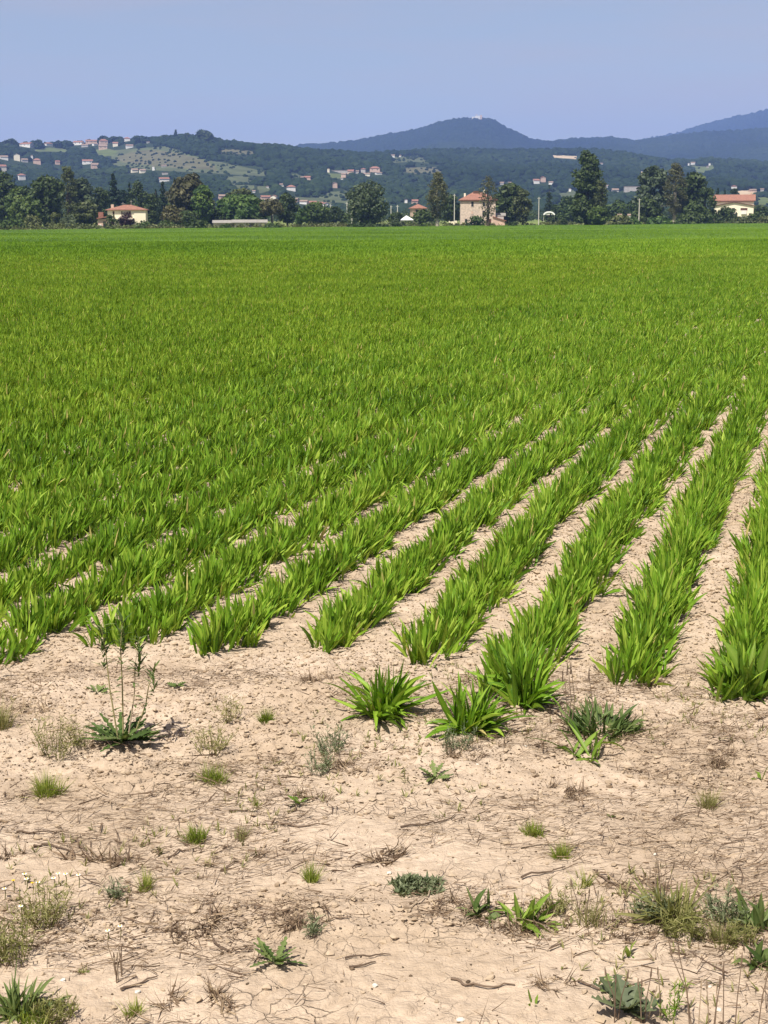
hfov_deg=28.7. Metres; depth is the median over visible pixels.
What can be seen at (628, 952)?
broad leaf plant
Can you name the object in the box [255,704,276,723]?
grass tuft
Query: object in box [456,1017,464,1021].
pebble
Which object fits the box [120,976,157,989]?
dry twig
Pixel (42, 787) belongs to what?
grass tuft
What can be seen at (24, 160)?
hill house
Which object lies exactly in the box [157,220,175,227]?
verge bush
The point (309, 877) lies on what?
grass tuft
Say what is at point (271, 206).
leafy tree
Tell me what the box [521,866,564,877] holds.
dry twig
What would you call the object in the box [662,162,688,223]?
leafy tree
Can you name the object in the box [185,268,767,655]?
crop row
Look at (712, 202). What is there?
leafy tree
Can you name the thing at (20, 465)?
crop row
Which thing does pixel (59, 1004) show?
feathery weed
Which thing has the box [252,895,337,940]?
dry tuft
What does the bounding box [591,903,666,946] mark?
dry tuft
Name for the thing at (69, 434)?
crop row
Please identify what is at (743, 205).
cream house
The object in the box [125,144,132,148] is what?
hill house
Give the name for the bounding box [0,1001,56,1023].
grass tuft
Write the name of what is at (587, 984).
dry twig
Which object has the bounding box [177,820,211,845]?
grass tuft
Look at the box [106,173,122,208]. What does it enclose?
conifer tree
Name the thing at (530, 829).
grass tuft
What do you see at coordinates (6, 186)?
leafy tree
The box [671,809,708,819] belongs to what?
dry twig
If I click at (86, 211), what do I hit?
leafy tree
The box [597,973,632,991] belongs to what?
rosette weed
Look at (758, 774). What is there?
broad leaf plant
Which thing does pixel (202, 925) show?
dry tuft
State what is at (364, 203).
leafy tree
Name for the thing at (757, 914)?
broad leaf plant
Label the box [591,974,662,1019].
rosette weed
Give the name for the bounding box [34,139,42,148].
leafy tree
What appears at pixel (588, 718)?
weed mound
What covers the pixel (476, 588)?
crop row
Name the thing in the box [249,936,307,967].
rosette weed
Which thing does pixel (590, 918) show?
grass tuft
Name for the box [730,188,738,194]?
leafy tree
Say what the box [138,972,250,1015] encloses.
dry tuft
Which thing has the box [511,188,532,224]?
leafy tree
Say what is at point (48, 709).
dry tuft
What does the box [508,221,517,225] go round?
verge bush
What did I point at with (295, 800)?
rosette weed
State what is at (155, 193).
conifer tree
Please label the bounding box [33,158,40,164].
hill house
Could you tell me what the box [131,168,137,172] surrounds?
hill house
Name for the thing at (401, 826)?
dry twig
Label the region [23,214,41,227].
verge bush
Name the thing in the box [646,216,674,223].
verge bush
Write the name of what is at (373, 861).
dry twig
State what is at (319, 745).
feathery weed
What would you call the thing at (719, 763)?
dry tuft
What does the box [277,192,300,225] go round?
leafy tree
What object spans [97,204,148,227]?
cream villa
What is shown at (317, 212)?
leafy tree
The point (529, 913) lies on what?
broad leaf plant
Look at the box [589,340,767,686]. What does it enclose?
crop row
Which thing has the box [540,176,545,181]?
hill house
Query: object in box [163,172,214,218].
leafy tree
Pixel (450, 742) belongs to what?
feathery weed
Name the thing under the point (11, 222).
verge bush
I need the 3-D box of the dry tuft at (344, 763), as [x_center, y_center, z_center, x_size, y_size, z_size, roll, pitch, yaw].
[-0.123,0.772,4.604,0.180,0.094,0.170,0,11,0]
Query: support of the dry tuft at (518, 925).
on the ground
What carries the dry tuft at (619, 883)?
on the ground
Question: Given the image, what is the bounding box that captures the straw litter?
[0,653,767,1023]
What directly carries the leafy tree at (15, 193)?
on the ground
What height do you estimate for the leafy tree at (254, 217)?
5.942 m
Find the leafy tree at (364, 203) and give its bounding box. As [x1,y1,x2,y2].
[345,179,390,223]
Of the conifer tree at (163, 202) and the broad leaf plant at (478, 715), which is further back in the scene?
the conifer tree at (163, 202)
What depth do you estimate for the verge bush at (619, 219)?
489.13 m
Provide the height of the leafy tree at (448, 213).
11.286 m
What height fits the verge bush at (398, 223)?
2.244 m
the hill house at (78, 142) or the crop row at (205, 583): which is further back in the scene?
the hill house at (78, 142)
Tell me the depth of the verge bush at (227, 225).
411.68 m
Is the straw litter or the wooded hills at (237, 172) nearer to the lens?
the straw litter
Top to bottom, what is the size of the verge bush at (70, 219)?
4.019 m
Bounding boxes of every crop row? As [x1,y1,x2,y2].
[0,241,767,468]
[0,244,766,486]
[0,244,767,509]
[0,246,767,531]
[0,250,766,572]
[0,253,767,622]
[0,257,767,666]
[71,261,767,650]
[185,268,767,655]
[299,276,767,653]
[389,290,767,666]
[462,310,767,695]
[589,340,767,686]
[696,418,767,700]
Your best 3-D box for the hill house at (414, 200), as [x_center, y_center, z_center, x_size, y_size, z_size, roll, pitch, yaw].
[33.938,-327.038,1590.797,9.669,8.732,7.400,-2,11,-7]
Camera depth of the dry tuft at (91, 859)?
3.96 m
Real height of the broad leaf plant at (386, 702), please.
0.262 m
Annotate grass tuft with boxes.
[0,696,31,730]
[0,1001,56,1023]
[24,768,78,798]
[116,994,148,1018]
[129,866,159,891]
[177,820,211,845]
[194,758,235,785]
[231,824,253,839]
[250,797,263,807]
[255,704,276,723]
[295,860,328,883]
[518,817,544,838]
[545,837,576,859]
[550,887,631,935]
[567,867,598,889]
[613,872,714,939]
[683,781,724,810]
[696,912,742,953]
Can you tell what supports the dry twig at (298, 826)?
on the ground
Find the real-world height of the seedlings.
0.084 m
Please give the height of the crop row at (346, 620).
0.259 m
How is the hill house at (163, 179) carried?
on the wooded hills at (237, 172)
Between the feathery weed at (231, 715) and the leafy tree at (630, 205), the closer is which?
the feathery weed at (231, 715)
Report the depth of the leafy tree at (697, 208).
521.78 m
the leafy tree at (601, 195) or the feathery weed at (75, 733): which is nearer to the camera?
the feathery weed at (75, 733)
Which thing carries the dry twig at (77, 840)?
on the ground
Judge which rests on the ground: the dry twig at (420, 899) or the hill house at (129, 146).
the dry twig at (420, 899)
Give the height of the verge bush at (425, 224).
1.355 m
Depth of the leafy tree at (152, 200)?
508.04 m
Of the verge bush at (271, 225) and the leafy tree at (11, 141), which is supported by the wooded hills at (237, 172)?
the leafy tree at (11, 141)
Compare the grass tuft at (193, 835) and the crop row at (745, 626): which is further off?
the crop row at (745, 626)
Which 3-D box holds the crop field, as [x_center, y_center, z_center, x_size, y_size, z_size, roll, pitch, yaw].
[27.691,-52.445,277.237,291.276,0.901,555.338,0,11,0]
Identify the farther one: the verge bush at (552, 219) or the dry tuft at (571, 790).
the verge bush at (552, 219)
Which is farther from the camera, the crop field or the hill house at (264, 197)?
the hill house at (264, 197)
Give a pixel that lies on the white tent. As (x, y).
(406, 218)
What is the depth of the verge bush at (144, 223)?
416.30 m
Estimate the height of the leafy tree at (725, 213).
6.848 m
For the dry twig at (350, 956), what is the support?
on the ground
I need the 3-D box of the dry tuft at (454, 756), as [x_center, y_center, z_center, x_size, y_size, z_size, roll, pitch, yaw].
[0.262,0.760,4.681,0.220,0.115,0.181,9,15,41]
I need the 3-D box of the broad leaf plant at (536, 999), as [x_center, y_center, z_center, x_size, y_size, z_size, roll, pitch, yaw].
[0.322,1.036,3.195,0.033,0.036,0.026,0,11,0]
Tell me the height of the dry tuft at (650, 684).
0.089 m
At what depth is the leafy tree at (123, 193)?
575.60 m
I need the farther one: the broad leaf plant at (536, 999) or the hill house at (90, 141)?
the hill house at (90, 141)
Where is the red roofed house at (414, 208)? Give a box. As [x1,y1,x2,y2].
[409,204,426,216]
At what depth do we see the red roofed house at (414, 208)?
575.50 m
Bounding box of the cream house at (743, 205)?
[713,193,755,216]
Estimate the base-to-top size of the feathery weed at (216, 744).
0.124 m
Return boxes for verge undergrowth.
[0,219,728,229]
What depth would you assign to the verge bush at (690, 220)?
518.45 m
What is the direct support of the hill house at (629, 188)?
on the wooded hills at (237, 172)
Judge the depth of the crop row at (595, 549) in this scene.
7.89 m
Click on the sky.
(292, 72)
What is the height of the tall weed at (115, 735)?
0.436 m
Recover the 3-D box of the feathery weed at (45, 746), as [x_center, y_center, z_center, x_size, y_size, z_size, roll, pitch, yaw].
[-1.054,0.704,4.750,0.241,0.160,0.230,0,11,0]
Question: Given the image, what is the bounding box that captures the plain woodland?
[60,204,708,222]
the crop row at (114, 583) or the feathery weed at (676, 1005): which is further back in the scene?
the crop row at (114, 583)
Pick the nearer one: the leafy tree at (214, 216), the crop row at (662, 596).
the crop row at (662, 596)
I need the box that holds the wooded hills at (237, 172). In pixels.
[0,141,767,206]
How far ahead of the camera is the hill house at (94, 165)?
2317.55 m
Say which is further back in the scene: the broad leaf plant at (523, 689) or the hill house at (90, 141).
the hill house at (90, 141)
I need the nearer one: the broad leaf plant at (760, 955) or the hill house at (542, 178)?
the broad leaf plant at (760, 955)
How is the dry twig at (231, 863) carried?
on the ground
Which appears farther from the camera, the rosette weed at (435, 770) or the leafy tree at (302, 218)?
the leafy tree at (302, 218)
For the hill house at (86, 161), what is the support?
on the wooded hills at (237, 172)
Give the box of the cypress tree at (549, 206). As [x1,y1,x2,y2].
[544,185,553,221]
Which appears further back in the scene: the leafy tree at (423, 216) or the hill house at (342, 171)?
the hill house at (342, 171)
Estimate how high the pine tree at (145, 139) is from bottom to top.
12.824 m
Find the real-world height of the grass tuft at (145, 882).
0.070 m
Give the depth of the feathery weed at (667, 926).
3.50 m
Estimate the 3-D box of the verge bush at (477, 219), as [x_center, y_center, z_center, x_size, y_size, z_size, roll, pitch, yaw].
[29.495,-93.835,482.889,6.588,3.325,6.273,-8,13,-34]
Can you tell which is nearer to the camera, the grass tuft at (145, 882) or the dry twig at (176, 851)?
the grass tuft at (145, 882)
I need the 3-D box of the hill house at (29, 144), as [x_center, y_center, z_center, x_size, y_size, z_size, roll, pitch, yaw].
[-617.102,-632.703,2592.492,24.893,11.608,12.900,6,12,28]
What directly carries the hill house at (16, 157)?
on the wooded hills at (237, 172)
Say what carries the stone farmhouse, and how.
on the ground
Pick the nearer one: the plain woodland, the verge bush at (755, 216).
the verge bush at (755, 216)
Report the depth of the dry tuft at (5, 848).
3.99 m
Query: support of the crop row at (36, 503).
on the ground
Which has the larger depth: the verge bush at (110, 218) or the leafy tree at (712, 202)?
the leafy tree at (712, 202)
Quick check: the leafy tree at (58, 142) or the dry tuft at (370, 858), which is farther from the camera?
the leafy tree at (58, 142)
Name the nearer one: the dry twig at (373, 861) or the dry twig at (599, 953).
the dry twig at (599, 953)
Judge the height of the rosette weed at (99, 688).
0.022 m
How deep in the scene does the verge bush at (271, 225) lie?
411.28 m
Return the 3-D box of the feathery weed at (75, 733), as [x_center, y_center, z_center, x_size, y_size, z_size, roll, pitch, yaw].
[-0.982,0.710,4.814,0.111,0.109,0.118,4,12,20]
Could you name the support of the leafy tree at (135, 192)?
on the ground
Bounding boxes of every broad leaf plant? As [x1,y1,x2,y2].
[0,962,72,1023]
[323,660,450,731]
[419,672,536,738]
[457,887,506,924]
[464,633,568,714]
[491,892,561,936]
[528,989,537,1005]
[533,717,624,766]
[623,941,635,957]
[703,640,767,703]
[725,887,767,933]
[731,940,767,970]
[751,766,767,779]
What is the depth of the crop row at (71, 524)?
10.03 m
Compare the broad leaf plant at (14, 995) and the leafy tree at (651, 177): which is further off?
the leafy tree at (651, 177)
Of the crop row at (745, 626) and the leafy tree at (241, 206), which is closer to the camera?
the crop row at (745, 626)
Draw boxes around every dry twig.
[16,830,68,833]
[33,843,71,850]
[72,838,88,853]
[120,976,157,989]
[166,849,190,858]
[212,937,252,952]
[220,855,245,869]
[280,822,319,826]
[312,916,348,919]
[345,953,390,958]
[349,961,375,967]
[352,854,400,867]
[400,814,454,827]
[406,887,433,911]
[451,977,514,987]
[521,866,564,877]
[577,978,668,989]
[589,932,627,963]
[595,870,626,892]
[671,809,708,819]
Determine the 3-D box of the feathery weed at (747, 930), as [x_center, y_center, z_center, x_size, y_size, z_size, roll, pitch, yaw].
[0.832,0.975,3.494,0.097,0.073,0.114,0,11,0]
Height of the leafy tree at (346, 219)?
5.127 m
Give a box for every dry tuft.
[0,840,29,859]
[13,693,63,714]
[46,835,146,868]
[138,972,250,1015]
[159,897,246,947]
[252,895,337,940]
[288,778,333,801]
[293,664,344,684]
[317,752,370,774]
[358,833,417,866]
[427,880,481,916]
[437,737,498,762]
[466,902,566,945]
[529,963,577,995]
[544,772,598,801]
[579,862,681,898]
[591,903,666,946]
[618,730,637,740]
[631,674,659,691]
[702,741,738,769]
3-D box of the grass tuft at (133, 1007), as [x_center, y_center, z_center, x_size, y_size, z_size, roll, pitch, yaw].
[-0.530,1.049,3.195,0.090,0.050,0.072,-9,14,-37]
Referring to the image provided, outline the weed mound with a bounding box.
[555,663,654,741]
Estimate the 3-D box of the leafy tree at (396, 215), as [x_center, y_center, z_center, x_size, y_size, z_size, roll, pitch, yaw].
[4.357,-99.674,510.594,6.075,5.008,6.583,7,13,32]
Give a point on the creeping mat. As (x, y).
(414, 882)
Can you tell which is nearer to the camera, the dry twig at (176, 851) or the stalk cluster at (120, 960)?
the stalk cluster at (120, 960)
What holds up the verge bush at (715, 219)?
on the ground
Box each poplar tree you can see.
[425,171,449,225]
[479,175,497,225]
[571,150,603,224]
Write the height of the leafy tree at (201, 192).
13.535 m
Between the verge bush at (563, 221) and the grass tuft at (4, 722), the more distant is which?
the verge bush at (563, 221)
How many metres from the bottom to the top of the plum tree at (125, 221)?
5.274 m
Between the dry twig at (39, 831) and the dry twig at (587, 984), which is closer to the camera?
the dry twig at (587, 984)
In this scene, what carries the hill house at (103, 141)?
on the wooded hills at (237, 172)
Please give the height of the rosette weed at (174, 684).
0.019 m
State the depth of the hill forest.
2163.58 m
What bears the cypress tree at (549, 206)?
on the ground
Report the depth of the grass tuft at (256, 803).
4.31 m
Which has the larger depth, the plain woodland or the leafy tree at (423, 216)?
the plain woodland
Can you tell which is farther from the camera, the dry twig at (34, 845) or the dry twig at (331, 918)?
the dry twig at (34, 845)
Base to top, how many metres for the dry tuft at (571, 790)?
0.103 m
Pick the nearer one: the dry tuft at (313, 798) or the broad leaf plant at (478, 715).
the dry tuft at (313, 798)
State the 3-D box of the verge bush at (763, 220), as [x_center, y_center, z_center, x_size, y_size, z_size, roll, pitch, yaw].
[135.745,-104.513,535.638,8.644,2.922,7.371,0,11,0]
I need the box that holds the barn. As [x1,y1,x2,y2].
[212,220,267,226]
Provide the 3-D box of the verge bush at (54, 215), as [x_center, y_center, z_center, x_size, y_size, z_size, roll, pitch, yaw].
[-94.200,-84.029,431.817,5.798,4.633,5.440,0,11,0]
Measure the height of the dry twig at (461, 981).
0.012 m
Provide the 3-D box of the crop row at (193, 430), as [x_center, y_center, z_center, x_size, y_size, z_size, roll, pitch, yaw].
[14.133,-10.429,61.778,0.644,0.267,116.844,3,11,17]
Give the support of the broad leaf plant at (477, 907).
on the ground
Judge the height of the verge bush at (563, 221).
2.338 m
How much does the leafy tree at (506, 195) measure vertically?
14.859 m
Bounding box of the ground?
[0,219,767,1023]
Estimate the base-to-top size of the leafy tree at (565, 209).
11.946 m
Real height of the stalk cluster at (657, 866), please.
0.114 m
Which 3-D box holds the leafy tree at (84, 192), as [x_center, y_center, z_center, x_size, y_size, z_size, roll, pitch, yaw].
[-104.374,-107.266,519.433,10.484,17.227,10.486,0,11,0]
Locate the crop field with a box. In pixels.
[0,223,767,449]
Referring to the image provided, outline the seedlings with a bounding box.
[6,650,767,1023]
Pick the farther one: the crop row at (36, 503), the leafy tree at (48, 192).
the leafy tree at (48, 192)
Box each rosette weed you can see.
[85,684,107,692]
[167,681,185,686]
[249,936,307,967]
[288,795,312,804]
[419,760,452,781]
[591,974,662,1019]
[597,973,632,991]
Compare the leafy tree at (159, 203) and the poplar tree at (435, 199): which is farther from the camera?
the leafy tree at (159, 203)
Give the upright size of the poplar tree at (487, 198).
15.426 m
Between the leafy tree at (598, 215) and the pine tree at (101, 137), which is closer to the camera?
the leafy tree at (598, 215)
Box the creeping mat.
[387,870,447,896]
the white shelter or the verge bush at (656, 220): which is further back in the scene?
the white shelter
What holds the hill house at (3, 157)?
on the wooded hills at (237, 172)
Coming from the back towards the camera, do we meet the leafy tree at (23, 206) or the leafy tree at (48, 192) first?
the leafy tree at (48, 192)
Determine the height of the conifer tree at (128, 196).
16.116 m
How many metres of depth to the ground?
4.15 m
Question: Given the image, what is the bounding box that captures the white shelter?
[543,211,554,221]
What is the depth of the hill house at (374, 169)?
2191.96 m
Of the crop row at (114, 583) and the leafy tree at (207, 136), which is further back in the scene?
the leafy tree at (207, 136)
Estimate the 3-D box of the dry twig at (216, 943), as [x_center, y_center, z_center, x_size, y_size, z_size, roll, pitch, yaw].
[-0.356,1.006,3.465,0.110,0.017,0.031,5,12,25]
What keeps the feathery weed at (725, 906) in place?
on the ground
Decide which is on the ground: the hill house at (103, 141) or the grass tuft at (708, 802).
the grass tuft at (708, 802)
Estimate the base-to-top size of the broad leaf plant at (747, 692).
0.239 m
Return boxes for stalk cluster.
[107,942,122,982]
[548,879,598,916]
[604,967,661,1023]
[641,861,674,901]
[669,942,767,1023]
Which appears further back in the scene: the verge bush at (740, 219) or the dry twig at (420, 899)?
the verge bush at (740, 219)
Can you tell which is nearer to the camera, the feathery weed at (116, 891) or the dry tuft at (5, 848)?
the feathery weed at (116, 891)
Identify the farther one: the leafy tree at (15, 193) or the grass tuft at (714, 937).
the leafy tree at (15, 193)
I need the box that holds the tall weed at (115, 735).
[77,609,161,751]
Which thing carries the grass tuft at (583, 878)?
on the ground
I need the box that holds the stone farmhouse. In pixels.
[458,190,495,223]
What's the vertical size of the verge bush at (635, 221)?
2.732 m
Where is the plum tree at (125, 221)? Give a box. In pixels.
[118,212,134,225]
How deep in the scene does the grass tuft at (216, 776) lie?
4.50 m
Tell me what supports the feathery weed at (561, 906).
on the ground
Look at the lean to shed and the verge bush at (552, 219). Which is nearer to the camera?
the lean to shed
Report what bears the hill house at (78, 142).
on the wooded hills at (237, 172)
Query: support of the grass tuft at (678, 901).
on the ground
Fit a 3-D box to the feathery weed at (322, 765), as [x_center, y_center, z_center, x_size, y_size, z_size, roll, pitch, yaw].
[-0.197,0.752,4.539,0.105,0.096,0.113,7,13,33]
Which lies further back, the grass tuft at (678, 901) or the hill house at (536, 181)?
the hill house at (536, 181)
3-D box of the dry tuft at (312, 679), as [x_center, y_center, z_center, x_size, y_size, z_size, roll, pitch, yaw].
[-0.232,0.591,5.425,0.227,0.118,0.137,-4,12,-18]
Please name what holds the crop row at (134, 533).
on the ground
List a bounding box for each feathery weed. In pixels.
[0,909,45,966]
[2,874,74,931]
[15,711,86,761]
[29,990,79,1023]
[61,719,91,748]
[96,876,128,899]
[184,718,238,756]
[208,694,244,723]
[300,749,335,775]
[302,911,328,935]
[308,721,349,756]
[437,720,476,753]
[530,890,574,918]
[627,888,674,924]
[655,902,711,941]
[657,977,693,1019]
[697,879,752,926]
[718,917,760,949]
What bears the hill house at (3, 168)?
on the wooded hills at (237, 172)
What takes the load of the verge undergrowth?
on the ground
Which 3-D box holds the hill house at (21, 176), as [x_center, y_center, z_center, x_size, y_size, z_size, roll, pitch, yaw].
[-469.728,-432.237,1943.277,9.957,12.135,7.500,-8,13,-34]
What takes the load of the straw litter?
on the ground
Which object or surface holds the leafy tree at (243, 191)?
on the ground
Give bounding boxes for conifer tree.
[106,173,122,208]
[125,183,130,204]
[153,189,159,224]
[157,181,168,223]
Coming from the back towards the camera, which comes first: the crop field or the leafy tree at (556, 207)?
the leafy tree at (556, 207)
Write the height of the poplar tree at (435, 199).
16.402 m
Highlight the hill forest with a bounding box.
[0,134,767,218]
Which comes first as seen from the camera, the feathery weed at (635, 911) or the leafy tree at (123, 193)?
the feathery weed at (635, 911)
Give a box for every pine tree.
[97,135,107,140]
[109,136,117,141]
[132,135,142,142]
[141,136,149,142]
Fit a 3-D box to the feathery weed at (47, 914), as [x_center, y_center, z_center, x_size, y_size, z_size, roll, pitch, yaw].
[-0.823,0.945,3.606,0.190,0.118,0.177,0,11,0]
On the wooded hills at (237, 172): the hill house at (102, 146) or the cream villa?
the hill house at (102, 146)
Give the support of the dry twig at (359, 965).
on the ground
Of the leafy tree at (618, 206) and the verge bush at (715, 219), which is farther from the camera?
the leafy tree at (618, 206)
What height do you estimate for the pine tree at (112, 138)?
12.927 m
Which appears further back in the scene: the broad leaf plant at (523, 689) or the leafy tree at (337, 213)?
the leafy tree at (337, 213)
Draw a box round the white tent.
[401,216,412,219]
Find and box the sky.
[0,0,767,145]
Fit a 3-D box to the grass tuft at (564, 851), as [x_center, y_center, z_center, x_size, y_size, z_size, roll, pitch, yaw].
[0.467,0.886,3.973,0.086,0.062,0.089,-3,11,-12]
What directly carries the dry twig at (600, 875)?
on the ground
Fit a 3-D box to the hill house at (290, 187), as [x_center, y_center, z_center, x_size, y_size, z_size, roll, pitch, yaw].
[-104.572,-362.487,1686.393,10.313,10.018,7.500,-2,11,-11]
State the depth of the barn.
458.91 m
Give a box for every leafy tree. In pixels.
[0,170,15,221]
[2,138,18,144]
[4,185,30,219]
[8,194,42,224]
[29,174,64,226]
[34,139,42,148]
[54,140,62,147]
[60,166,78,222]
[70,177,95,211]
[70,199,99,225]
[94,186,110,218]
[117,190,128,204]
[126,179,148,207]
[143,193,161,224]
[149,197,170,212]
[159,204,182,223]
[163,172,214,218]
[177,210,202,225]
[190,184,214,220]
[195,129,214,141]
[207,209,230,223]
[215,193,268,219]
[225,188,250,195]
[247,212,266,219]
[259,198,283,222]
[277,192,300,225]
[295,208,307,225]
[303,201,331,223]
[324,206,344,223]
[341,212,357,225]
[345,179,390,223]
[387,212,405,224]
[407,209,435,224]
[441,194,459,221]
[493,182,526,223]
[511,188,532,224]
[543,204,559,222]
[555,195,574,221]
[586,205,610,224]
[593,178,608,210]
[606,199,632,220]
[626,201,637,216]
[631,165,672,212]
[632,197,663,223]
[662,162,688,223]
[673,171,714,213]
[674,201,712,223]
[695,186,717,214]
[717,206,737,222]
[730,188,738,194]
[754,205,767,216]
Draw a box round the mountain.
[644,109,767,138]
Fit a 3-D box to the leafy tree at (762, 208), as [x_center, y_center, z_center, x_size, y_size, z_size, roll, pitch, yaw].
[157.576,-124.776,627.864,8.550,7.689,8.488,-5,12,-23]
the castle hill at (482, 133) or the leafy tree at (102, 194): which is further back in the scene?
the castle hill at (482, 133)
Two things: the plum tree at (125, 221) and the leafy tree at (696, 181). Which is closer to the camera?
the plum tree at (125, 221)
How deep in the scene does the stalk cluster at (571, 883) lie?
3.62 m
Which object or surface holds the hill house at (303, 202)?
on the wooded hills at (237, 172)
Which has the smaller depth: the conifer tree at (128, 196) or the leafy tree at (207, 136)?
the conifer tree at (128, 196)
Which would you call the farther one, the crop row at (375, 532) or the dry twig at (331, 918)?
the crop row at (375, 532)
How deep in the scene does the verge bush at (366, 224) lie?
423.22 m
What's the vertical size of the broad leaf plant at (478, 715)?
0.253 m
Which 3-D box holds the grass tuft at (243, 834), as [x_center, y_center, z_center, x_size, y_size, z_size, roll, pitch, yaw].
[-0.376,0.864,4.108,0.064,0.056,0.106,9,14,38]
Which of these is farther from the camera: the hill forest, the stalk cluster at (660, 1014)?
the hill forest
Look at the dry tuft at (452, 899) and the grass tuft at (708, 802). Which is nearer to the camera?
the dry tuft at (452, 899)
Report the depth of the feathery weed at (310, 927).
3.52 m
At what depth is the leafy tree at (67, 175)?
512.41 m
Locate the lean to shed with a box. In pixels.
[493,213,505,224]
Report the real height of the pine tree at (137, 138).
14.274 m
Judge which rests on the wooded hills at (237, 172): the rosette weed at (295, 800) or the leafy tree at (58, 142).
the leafy tree at (58, 142)
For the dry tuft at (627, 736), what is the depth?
4.85 m
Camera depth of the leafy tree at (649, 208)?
531.98 m
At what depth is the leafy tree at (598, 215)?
459.45 m
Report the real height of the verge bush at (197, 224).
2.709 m
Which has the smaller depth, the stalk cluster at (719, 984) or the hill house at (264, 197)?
the stalk cluster at (719, 984)
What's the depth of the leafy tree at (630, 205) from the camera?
664.50 m
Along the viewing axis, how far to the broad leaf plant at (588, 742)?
4.70 m
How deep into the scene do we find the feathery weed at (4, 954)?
3.42 m
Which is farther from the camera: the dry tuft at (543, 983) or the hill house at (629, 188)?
the hill house at (629, 188)
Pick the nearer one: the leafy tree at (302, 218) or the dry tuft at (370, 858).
the dry tuft at (370, 858)
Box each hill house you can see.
[0,155,7,160]
[0,165,6,171]
[14,153,19,160]
[17,174,25,179]
[19,142,33,147]
[21,158,27,162]
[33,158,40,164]
[73,141,83,144]
[82,159,92,164]
[85,140,96,143]
[90,163,98,168]
[98,144,106,149]
[99,139,107,143]
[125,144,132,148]
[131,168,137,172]
[158,177,169,181]
[260,195,270,199]
[286,185,295,191]
[299,200,307,204]
[332,170,347,173]
[370,166,379,171]
[411,199,418,203]
[533,179,539,183]
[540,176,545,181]
[624,186,639,191]
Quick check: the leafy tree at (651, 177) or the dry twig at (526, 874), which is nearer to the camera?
the dry twig at (526, 874)
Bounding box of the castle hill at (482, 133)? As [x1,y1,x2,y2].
[296,117,767,160]
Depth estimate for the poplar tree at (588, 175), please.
471.70 m
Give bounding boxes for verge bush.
[0,218,25,228]
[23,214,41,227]
[47,212,65,227]
[59,214,78,226]
[103,214,117,227]
[134,220,150,228]
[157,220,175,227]
[184,219,209,227]
[219,223,231,227]
[263,223,281,227]
[348,220,381,226]
[389,219,402,226]
[420,222,430,225]
[464,215,484,225]
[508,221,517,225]
[547,217,555,223]
[559,218,567,224]
[607,214,633,224]
[628,217,641,224]
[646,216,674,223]
[674,212,704,223]
[704,212,722,223]
[731,215,755,223]
[746,211,764,220]
[756,216,767,222]

